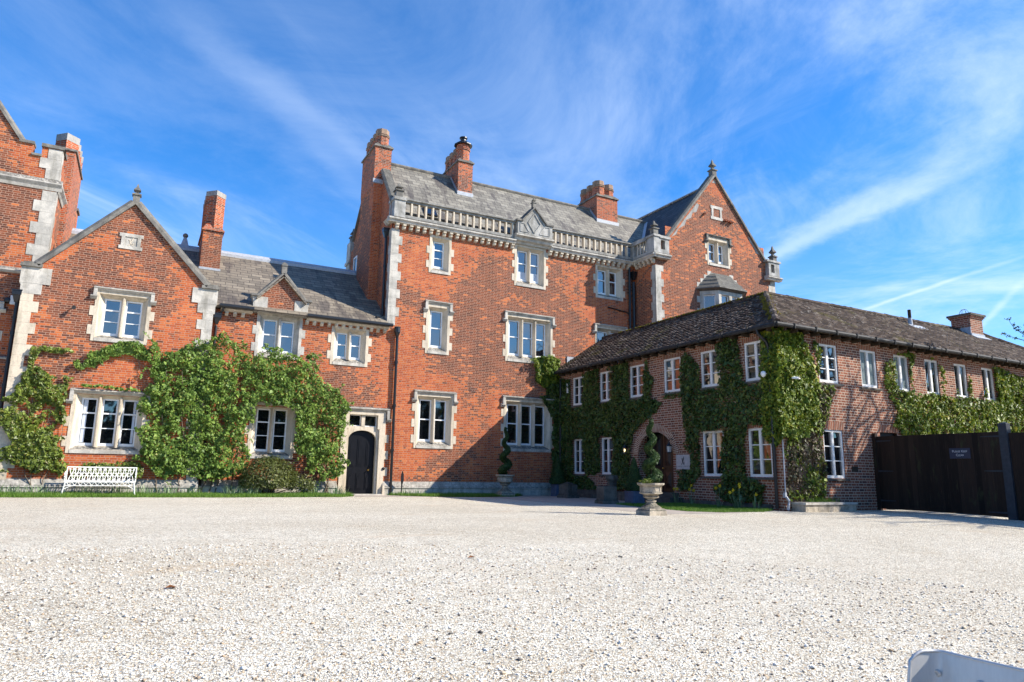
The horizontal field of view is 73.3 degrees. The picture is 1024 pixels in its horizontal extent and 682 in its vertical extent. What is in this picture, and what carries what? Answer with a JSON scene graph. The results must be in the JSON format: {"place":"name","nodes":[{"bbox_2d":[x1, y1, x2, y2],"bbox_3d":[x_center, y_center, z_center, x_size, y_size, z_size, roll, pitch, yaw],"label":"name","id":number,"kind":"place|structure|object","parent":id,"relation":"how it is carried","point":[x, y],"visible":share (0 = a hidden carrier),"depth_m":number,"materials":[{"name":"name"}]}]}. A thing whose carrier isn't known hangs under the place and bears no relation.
{"place":"outdoors","nodes":[
{"label":"outdoors","id":0,"kind":"place"},
{"bbox_2d":[354,495,423,496],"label":"curb","id":1,"kind":"structure","parent":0,"point":[384,496],"depth_m":24.16,"materials":[{"name":"grey stone"}]},
{"bbox_2d":[0,496,1023,681],"bbox_3d":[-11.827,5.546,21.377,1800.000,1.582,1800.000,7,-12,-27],"label":"gravel ground","id":2,"kind":"structure","parent":0,"point":[977,553],"depth_m":6.46,"materials":[{"name":"beige gravel"}]},
{"bbox_2d":[0,100,83,405],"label":"tower house","id":3,"kind":"structure","parent":2,"relation":"on","point":[39,209],"depth_m":21.59,"materials":[{"name":"red brick"}]},
{"bbox_2d":[0,301,6,340],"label":"window","id":4,"kind":"structure","parent":3,"relation":"in","point":[2,303],"depth_m":20.71,"materials":[{"name":"beige stone"}]},
{"bbox_2d":[4,297,9,303],"bbox_3d":[-15.268,-1.237,20.826,0.200,0.200,0.150,7,-12,-27],"label":"wall lamp","id":5,"kind":"object","parent":3,"relation":"attached to","point":[7,300],"visible":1,"depth_m":20.77,"materials":[{"name":"black metal"}]},
{"bbox_2d":[9,295,14,304],"bbox_3d":[-15.122,-1.238,20.917,0.220,0.280,0.128,7,-12,-27],"label":"alarm box","id":6,"kind":"object","parent":3,"relation":"attached to","point":[12,302],"visible":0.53,"depth_m":20.84,"materials":[{"name":"white paint"}]},
{"bbox_2d":[0,184,392,494],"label":"gabled house","id":7,"kind":"structure","parent":2,"relation":"on","point":[130,270],"depth_m":22.61,"materials":[{"name":"red brick"}]},
{"bbox_2d":[0,345,73,490],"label":"climbing rose","id":8,"kind":"object","parent":7,"relation":"attached to","point":[39,452],"visible":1,"depth_m":20.22,"materials":[{"name":"green plant"}]},
{"bbox_2d":[61,387,152,454],"bbox_3d":[-12.489,2.499,21.279,2.320,1.960,0.450,7,-12,-27],"label":"window","id":9,"kind":"structure","parent":7,"relation":"in","point":[101,423],"depth_m":21.27,"materials":[{"name":"beige stone"}]},
{"bbox_2d":[72,340,154,391],"bbox_3d":[-12.288,0.820,21.446,2.490,1.778,0.298,7,-12,-27],"label":"trailing creeper","id":10,"kind":"object","parent":7,"relation":"attached to","point":[94,359],"visible":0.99,"depth_m":21.46,"materials":[{"name":"green plant"}]},
{"bbox_2d":[86,286,156,344],"bbox_3d":[-12.418,-0.785,21.915,1.840,1.750,0.450,7,-12,-27],"label":"window","id":11,"kind":"structure","parent":7,"relation":"in","point":[118,314],"depth_m":21.95,"materials":[{"name":"beige stone"}]},
{"bbox_2d":[131,331,354,492],"bbox_3d":[-8.706,2.412,22.999,6.939,5.352,1.026,7,-12,-27],"label":"climbing shrub","id":12,"kind":"object","parent":7,"relation":"attached to","point":[227,383],"visible":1,"depth_m":22.66,"materials":[{"name":"green plant"}]},
{"bbox_2d":[244,400,299,458],"bbox_3d":[-8.336,3.089,23.835,1.800,1.950,0.450,7,-12,-27],"label":"window","id":13,"kind":"structure","parent":7,"relation":"in","point":[272,431],"depth_m":23.91,"materials":[{"name":"glass"}]},
{"bbox_2d":[251,313,305,359],"bbox_3d":[-8.324,-0.146,24.486,1.800,1.590,0.355,7,-12,-27],"label":"window","id":14,"kind":"structure","parent":7,"relation":"in","point":[285,332],"depth_m":24.54,"materials":[{"name":"grey stone"}]},
{"bbox_2d":[327,326,371,366],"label":"window","id":15,"kind":"structure","parent":7,"relation":"in","point":[349,347],"depth_m":25.65,"materials":[{"name":"beige stone"}]},
{"bbox_2d":[337,406,391,494],"bbox_3d":[-5.400,4.091,25.158,1.860,3.350,0.670,7,-12,-27],"label":"doorway","id":16,"kind":"structure","parent":7,"relation":"in","point":[364,446],"depth_m":25.28,"materials":[{"name":"beige stone"}]},
{"bbox_2d":[344,128,782,494],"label":"manor house","id":17,"kind":"structure","parent":2,"relation":"on","point":[482,294],"depth_m":29.06,"materials":[{"name":"red brick"}]},
{"bbox_2d":[410,389,458,448],"bbox_3d":[-3.054,3.052,26.717,1.900,2.230,0.450,7,-12,-27],"label":"window","id":18,"kind":"structure","parent":17,"relation":"in","point":[433,423],"depth_m":26.78,"materials":[{"name":"beige stone"}]},
{"bbox_2d":[422,299,454,354],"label":"window","id":19,"kind":"structure","parent":17,"relation":"in","point":[438,315],"depth_m":27.47,"materials":[{"name":"beige stone"}]},
{"bbox_2d":[426,235,453,275],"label":"window","id":20,"kind":"structure","parent":17,"relation":"in","point":[440,252],"depth_m":28.04,"materials":[{"name":"beige stone"}]},
{"bbox_2d":[500,395,553,452],"bbox_3d":[0.617,3.468,28.639,2.570,2.270,0.450,7,-12,-27],"label":"window","id":21,"kind":"structure","parent":17,"relation":"in","point":[527,420],"depth_m":28.69,"materials":[{"name":"beige stone"}]},
{"bbox_2d":[503,310,556,363],"bbox_3d":[0.692,-0.105,29.331,2.570,2.150,0.450,7,-12,-27],"label":"window","id":22,"kind":"structure","parent":17,"relation":"in","point":[528,336],"depth_m":29.39,"materials":[{"name":"beige stone"}]},
{"bbox_2d":[512,244,547,289],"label":"window","id":23,"kind":"structure","parent":17,"relation":"in","point":[529,263],"depth_m":30.01,"materials":[{"name":"beige stone"}]},
{"bbox_2d":[530,354,561,469],"bbox_3d":[1.465,3.430,28.751,1.636,5.818,0.545,7,-12,-27],"label":"ivy","id":24,"kind":"object","parent":17,"relation":"attached to","point":[550,365],"visible":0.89,"depth_m":29.11,"materials":[{"name":"green plant"}]},
{"bbox_2d":[593,264,624,301],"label":"window","id":25,"kind":"structure","parent":17,"relation":"in","point":[609,280],"depth_m":31.93,"materials":[{"name":"beige stone"}]},
{"bbox_2d":[593,323,627,366],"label":"window","id":26,"kind":"structure","parent":17,"relation":"in","point":[600,330],"depth_m":31.31,"materials":[{"name":"beige stone"}]},
{"bbox_2d":[704,233,732,268],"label":"window","id":27,"kind":"structure","parent":17,"relation":"in","point":[718,247],"depth_m":33.39,"materials":[{"name":"beige stone"}]},
{"bbox_2d":[696,271,746,309],"bbox_3d":[10.184,-2.133,32.509,3.204,2.426,0.820,7,-12,-27],"label":"oriel window","id":28,"kind":"structure","parent":17,"relation":"in","point":[715,288],"depth_m":32.22,"materials":[{"name":"grey stone"}]},
{"bbox_2d":[636,483,666,515],"bbox_3d":[3.172,3.625,15.686,0.594,0.765,0.594,7,-12,-27],"label":"stone urn","id":29,"kind":"object","parent":2,"relation":"on","point":[651,492],"visible":0.99,"depth_m":15.52,"materials":[{"name":"stone"}]},
{"bbox_2d":[640,478,651,483],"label":"rim plant","id":30,"kind":"object","parent":29,"relation":"on","point":[646,481],"visible":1,"depth_m":15.50,"materials":[{"name":"green plant"}]},
{"bbox_2d":[641,418,662,482],"bbox_3d":[3.221,2.591,15.887,0.504,1.616,0.504,7,-12,-27],"label":"spiral topiary","id":31,"kind":"object","parent":29,"relation":"in","point":[652,472],"visible":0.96,"depth_m":15.82,"materials":[{"name":"green plant"}]},
{"bbox_2d":[554,291,1023,510],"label":"annexe","id":32,"kind":"structure","parent":2,"relation":"on","point":[859,347],"depth_m":22.23,"materials":[{"name":"brown brick"}]},
{"bbox_2d":[570,371,584,407],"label":"window","id":33,"kind":"structure","parent":32,"relation":"in","point":[577,380],"depth_m":28.28,"materials":[{"name":"white paint"}]},
{"bbox_2d":[572,435,585,475],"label":"window","id":34,"kind":"structure","parent":32,"relation":"in","point":[578,455],"depth_m":27.72,"materials":[{"name":"white paint"}]},
{"bbox_2d":[599,365,612,403],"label":"window","id":35,"kind":"structure","parent":32,"relation":"in","point":[605,387],"depth_m":26.66,"materials":[{"name":"white paint"}]},
{"bbox_2d":[599,431,613,475],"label":"window","id":36,"kind":"structure","parent":32,"relation":"in","point":[606,443],"depth_m":26.08,"materials":[{"name":"white paint"}]},
{"bbox_2d":[622,441,627,454],"bbox_3d":[4.102,3.851,24.753,0.298,0.510,0.182,7,-12,-27],"label":"wall lantern","id":37,"kind":"object","parent":32,"relation":"attached to","point":[624,447],"depth_m":24.71,"materials":[{"name":"black metal"}]},
{"bbox_2d":[628,358,644,399],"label":"window","id":38,"kind":"structure","parent":32,"relation":"in","point":[637,366],"depth_m":24.95,"materials":[{"name":"white paint"}]},
{"bbox_2d":[646,434,663,490],"bbox_3d":[4.990,4.248,24.066,0.100,1.960,0.895,7,-12,-27],"label":"door","id":39,"kind":"structure","parent":32,"relation":"in","point":[658,447],"depth_m":23.84,"materials":[{"name":"black paint"}]},
{"bbox_2d":[662,435,673,491],"bbox_3d":[5.396,4.102,23.267,0.150,1.960,0.880,7,-12,-27],"label":"door","id":40,"kind":"structure","parent":32,"relation":"in","point":[668,471],"depth_m":23.38,"materials":[{"name":"brown wood"}]},
{"bbox_2d":[666,439,672,453],"bbox_3d":[5.216,3.478,22.706,0.298,0.510,0.182,7,-12,-27],"label":"wall lantern","id":41,"kind":"object","parent":32,"relation":"attached to","point":[669,447],"depth_m":22.62,"materials":[{"name":"black metal"}]},
{"bbox_2d":[556,330,783,505],"bbox_3d":[4.656,2.965,24.048,0.340,5.034,11.889,7,-12,-27],"label":"ivy","id":42,"kind":"object","parent":32,"relation":"attached to","point":[626,406],"visible":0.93,"depth_m":22.37,"materials":[{"name":"green plant"}]},
{"bbox_2d":[661,350,680,394],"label":"window","id":43,"kind":"structure","parent":32,"relation":"in","point":[671,363],"depth_m":23.29,"materials":[{"name":"white paint"}]},
{"bbox_2d":[676,455,690,468],"bbox_3d":[5.543,3.916,22.251,0.047,0.470,0.640,7,-12,-27],"label":"name sign","id":44,"kind":"object","parent":32,"relation":"attached to","point":[683,461],"visible":1,"depth_m":22.24,"materials":[{"name":"stone"}]},
{"bbox_2d":[698,341,719,389],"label":"window","id":45,"kind":"structure","parent":32,"relation":"in","point":[709,377],"depth_m":21.80,"materials":[{"name":"white paint"}]},
{"bbox_2d":[700,424,723,478],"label":"window","id":46,"kind":"structure","parent":32,"relation":"in","point":[712,441],"depth_m":21.28,"materials":[{"name":"white paint"}]},
{"bbox_2d":[741,334,766,383],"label":"window","id":47,"kind":"structure","parent":32,"relation":"in","point":[752,362],"depth_m":20.27,"materials":[{"name":"white paint"}]},
{"bbox_2d":[747,419,773,479],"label":"window","id":48,"kind":"structure","parent":32,"relation":"in","point":[760,452],"depth_m":19.68,"materials":[{"name":"white paint"}]},
{"bbox_2d":[758,326,836,501],"bbox_3d":[8.234,2.143,19.724,2.613,4.941,0.949,7,-12,-27],"label":"ivy","id":49,"kind":"object","parent":32,"relation":"attached to","point":[795,398],"visible":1,"depth_m":19.34,"materials":[{"name":"green plant"}]},
{"bbox_2d":[815,336,842,385],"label":"window","id":50,"kind":"structure","parent":32,"relation":"in","point":[829,373],"depth_m":20.47,"materials":[{"name":"white paint"}]},
{"bbox_2d":[823,421,849,480],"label":"window","id":51,"kind":"structure","parent":32,"relation":"in","point":[833,437],"depth_m":19.97,"materials":[{"name":"white paint"}]},
{"bbox_2d":[858,342,882,390],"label":"window","id":52,"kind":"structure","parent":32,"relation":"in","point":[869,374],"depth_m":21.32,"materials":[{"name":"white paint"}]},
{"bbox_2d":[872,433,882,509],"bbox_3d":[10.918,3.960,20.539,0.120,2.390,0.100,7,-12,-27],"label":"gate post","id":53,"kind":"object","parent":32,"relation":"attached to","point":[878,493],"visible":0.56,"depth_m":20.52,"materials":[{"name":"black wood"}]},
{"bbox_2d":[880,433,897,509],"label":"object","id":54,"kind":"structure","parent":32,"relation":"in","point":[881,434],"depth_m":21.23,"materials":[{"name":"black paint"}]},
{"bbox_2d":[891,348,913,393],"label":"window","id":55,"kind":"structure","parent":32,"relation":"in","point":[901,362],"depth_m":22.10,"materials":[{"name":"white paint"}]},
{"bbox_2d":[922,352,941,396],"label":"window","id":56,"kind":"structure","parent":32,"relation":"in","point":[931,367],"depth_m":22.84,"materials":[{"name":"white paint"}]},
{"bbox_2d":[884,351,1023,435],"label":"ivy","id":57,"kind":"object","parent":32,"relation":"attached to","point":[1009,404],"visible":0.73,"depth_m":22.91,"materials":[{"name":"green plant"}]},
{"bbox_2d":[952,358,972,399],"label":"window","id":58,"kind":"structure","parent":32,"relation":"in","point":[960,371],"depth_m":23.61,"materials":[{"name":"white paint"}]},
{"bbox_2d":[980,362,995,402],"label":"window","id":59,"kind":"structure","parent":32,"relation":"in","point":[987,373],"depth_m":24.39,"materials":[{"name":"white paint"}]},
{"bbox_2d":[791,501,857,511],"bbox_3d":[8.630,4.636,18.940,2.130,0.390,0.490,7,-12,-27],"label":"stone planter","id":60,"kind":"object","parent":2,"relation":"on","point":[842,506],"visible":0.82,"depth_m":18.65,"materials":[{"name":"grey stone"}]},
{"bbox_2d":[806,496,839,501],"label":"planter grass","id":61,"kind":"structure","parent":60,"relation":"on","point":[818,499],"depth_m":19.05,"materials":[{"name":"green plant"}]},
{"bbox_2d":[997,422,1018,519],"bbox_3d":[12.610,3.423,17.424,0.200,2.730,0.200,7,-12,-27],"label":"gate post","id":62,"kind":"object","parent":2,"relation":"on","point":[1004,430],"visible":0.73,"depth_m":17.39,"materials":[{"name":"black wood"}]},
{"bbox_2d":[876,432,1007,516],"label":"wooden gate","id":63,"kind":"structure","parent":62,"relation":"attached to","point":[921,473],"depth_m":18.87,"materials":[{"name":"black wood"}]},
{"bbox_2d":[949,448,970,458],"bbox_3d":[12.049,3.022,18.506,0.014,0.275,0.540,7,-12,-27],"label":"gate sign","id":64,"kind":"object","parent":63,"relation":"attached to","point":[957,453],"visible":1,"depth_m":18.50,"materials":[{"name":"grey"}]},
{"bbox_2d":[1001,317,1023,341],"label":"budding tree","id":65,"kind":"object","parent":2,"relation":"on","point":[1018,330],"visible":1,"depth_m":21.13,"materials":[{"name":"brown plant"}]},
{"bbox_2d":[1009,432,1023,520],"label":"fence panel","id":66,"kind":"object","parent":2,"relation":"on","point":[1016,440],"visible":0.81,"depth_m":17.24,"materials":[{"name":"black wood"}]},
{"bbox_2d":[0,0,1023,346],"label":"sky","id":67,"kind":"structure","parent":0,"point":[876,146],"materials":[{"name":"blue"}]},
{"bbox_2d":[491,495,742,513],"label":"path","id":68,"kind":"structure","parent":0,"point":[582,501],"depth_m":21.59,"materials":[{"name":"beige gravel"}]},
{"bbox_2d":[495,474,514,496],"bbox_3d":[-0.267,5.525,26.175,0.681,0.870,0.681,7,-12,-27],"label":"stone urn","id":69,"kind":"object","parent":68,"relation":"on","point":[504,481],"visible":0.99,"depth_m":25.99,"materials":[{"name":"stone"}]},
{"bbox_2d":[498,427,511,474],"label":"spiral topiary","id":70,"kind":"object","parent":69,"relation":"in","point":[505,467],"visible":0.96,"depth_m":26.30,"materials":[{"name":"green plant"}]},
{"bbox_2d":[551,484,558,495],"bbox_3d":[1.827,5.995,27.598,0.410,0.502,0.410,7,-12,-27],"label":"planter","id":71,"kind":"object","parent":68,"relation":"on","point":[554,489],"visible":0.46,"depth_m":27.43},
{"bbox_2d":[549,456,565,483],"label":"conical topiary","id":72,"kind":"object","parent":71,"relation":"in","point":[557,474],"visible":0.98,"depth_m":27.55,"materials":[{"name":"green plant"}]},
{"bbox_2d":[557,482,578,497],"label":"stone block","id":73,"kind":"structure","parent":68,"relation":"on","point":[567,489],"depth_m":25.72,"materials":[{"name":"grey stone"}]},
{"bbox_2d":[595,486,618,503],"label":"stone block","id":74,"kind":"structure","parent":68,"relation":"on","point":[606,494],"depth_m":21.05,"materials":[{"name":"grey stone"}]},
{"bbox_2d":[606,475,617,499],"bbox_3d":[3.319,4.911,22.819,0.397,0.900,0.397,7,-12,-27],"label":"column stump","id":75,"kind":"object","parent":68,"relation":"on","point":[611,480],"visible":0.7,"depth_m":22.73,"materials":[{"name":"stone"}]},
{"bbox_2d":[624,490,643,503],"bbox_3d":[3.815,4.880,21.423,0.460,0.432,0.460,7,-12,-27],"label":"planter","id":76,"kind":"object","parent":68,"relation":"on","point":[633,496],"visible":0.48,"depth_m":21.25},
{"bbox_2d":[624,457,641,490],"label":"conical topiary","id":77,"kind":"object","parent":76,"relation":"in","point":[634,478],"visible":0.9,"depth_m":21.40,"materials":[{"name":"green plant"}]},
{"bbox_2d":[617,502,773,511],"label":"lawn","id":78,"kind":"structure","parent":0,"point":[707,511],"depth_m":18.23,"materials":[{"name":"plant"}]},
{"bbox_2d":[671,487,684,502],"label":"daffodil","id":79,"kind":"object","parent":78,"relation":"on","point":[676,488],"visible":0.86,"depth_m":21.81,"materials":[{"name":"green plant"}]},
{"bbox_2d":[688,484,696,503],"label":"daffodil","id":80,"kind":"object","parent":78,"relation":"on","point":[691,485],"visible":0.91,"depth_m":21.28,"materials":[{"name":"green plant"}]},
{"bbox_2d":[715,484,723,506],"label":"daffodil","id":81,"kind":"object","parent":78,"relation":"on","point":[718,501],"visible":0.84,"depth_m":20.06,"materials":[{"name":"green plant"}]},
{"bbox_2d":[728,483,743,507],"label":"daffodil","id":82,"kind":"object","parent":78,"relation":"on","point":[737,504],"visible":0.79,"depth_m":19.18,"materials":[{"name":"green plant"}]},
{"bbox_2d":[750,493,761,508],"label":"daffodil","id":83,"kind":"object","parent":78,"relation":"on","point":[754,503],"visible":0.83,"depth_m":18.84,"materials":[{"name":"green plant"}]},
{"bbox_2d":[907,649,1023,681],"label":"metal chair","id":84,"kind":"object","parent":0,"point":[931,665],"visible":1,"depth_m":2.24,"materials":[{"name":"metal"}]},
{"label":"grass verge","id":85,"kind":"structure","parent":0,"visible":0},
{"bbox_2d":[0,483,29,492],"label":"leaf clump","id":86,"kind":"object","parent":85,"relation":"on","point":[13,490],"visible":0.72,"depth_m":19.37,"materials":[{"name":"green plant"}]},
{"bbox_2d":[26,483,58,493],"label":"leaf clump","id":87,"kind":"object","parent":85,"relation":"on","point":[44,489],"visible":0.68,"depth_m":19.66,"materials":[{"name":"green plant"}]},
{"bbox_2d":[76,486,103,492],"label":"leaf clump","id":88,"kind":"object","parent":85,"relation":"on","point":[88,489],"visible":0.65,"depth_m":20.49,"materials":[{"name":"green plant"}]},
{"bbox_2d":[61,466,136,494],"bbox_3d":[-12.074,4.119,20.191,1.878,0.838,0.707,7,-12,-27],"label":"garden bench","id":89,"kind":"object","parent":85,"relation":"on","point":[98,480],"visible":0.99,"depth_m":20.30,"materials":[{"name":"white metal"}]},
{"bbox_2d":[70,461,143,490],"bbox_3d":[-12.268,4.134,20.816,1.965,1.026,0.297,7,-12,-27],"label":"creeper","id":90,"kind":"object","parent":85,"relation":"on","point":[140,470],"visible":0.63,"depth_m":20.89,"materials":[{"name":"green plant"}]},
{"bbox_2d":[102,483,129,493],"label":"leaf clump","id":91,"kind":"object","parent":85,"relation":"on","point":[113,490],"visible":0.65,"depth_m":20.70,"materials":[{"name":"green plant"}]},
{"bbox_2d":[135,484,159,493],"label":"leaf clump","id":92,"kind":"object","parent":85,"relation":"on","point":[146,491],"visible":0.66,"depth_m":21.01,"materials":[{"name":"green plant"}]},
{"bbox_2d":[155,485,179,493],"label":"leaf clump","id":93,"kind":"object","parent":85,"relation":"on","point":[166,490],"visible":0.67,"depth_m":21.40,"materials":[{"name":"green plant"}]},
{"bbox_2d":[181,484,203,493],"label":"leaf clump","id":94,"kind":"object","parent":85,"relation":"on","point":[189,490],"visible":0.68,"depth_m":21.58,"materials":[{"name":"green plant"}]},
{"bbox_2d":[221,486,243,493],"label":"leaf clump","id":95,"kind":"object","parent":85,"relation":"on","point":[231,491],"visible":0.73,"depth_m":21.90,"materials":[{"name":"green plant"}]},
{"bbox_2d":[239,487,262,494],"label":"leaf clump","id":96,"kind":"object","parent":85,"relation":"on","point":[254,492],"visible":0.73,"depth_m":22.07,"materials":[{"name":"green plant"}]},
{"bbox_2d":[238,453,317,493],"bbox_3d":[-7.804,4.450,22.934,2.498,1.376,1.244,7,-12,-27],"label":"shrub","id":97,"kind":"object","parent":85,"relation":"on","point":[251,475],"visible":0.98,"depth_m":22.65,"materials":[{"name":"green plant"}]},
{"bbox_2d":[308,487,324,492],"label":"leaf clump","id":98,"kind":"object","parent":85,"relation":"on","point":[312,490],"visible":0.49,"depth_m":23.42,"materials":[{"name":"green plant"}]},
{"bbox_2d":[328,486,345,494],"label":"leaf clump","id":99,"kind":"object","parent":85,"relation":"on","point":[338,491],"visible":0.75,"depth_m":23.75,"materials":[{"name":"green plant"}]},
{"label":"grass strip","id":100,"kind":"structure","parent":0,"visible":0},
{"bbox_2d":[0,490,521,497],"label":"grass","id":101,"kind":"structure","parent":100,"relation":"on","point":[76,494],"depth_m":20.80,"materials":[{"name":"green plant"}]},
{"bbox_2d":[401,471,403,491],"bbox_3d":[-4.045,5.233,25.307,0.120,0.907,0.030,7,-12,-27],"label":"iron stake","id":102,"kind":"object","parent":100,"relation":"on","point":[402,477],"visible":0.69,"depth_m":25.32,"materials":[{"name":"grey metal"}]},
{"bbox_2d":[409,488,424,494],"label":"leaf clump","id":103,"kind":"object","parent":100,"relation":"on","point":[417,491],"visible":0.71,"depth_m":25.16,"materials":[{"name":"green plant"}]}
]}

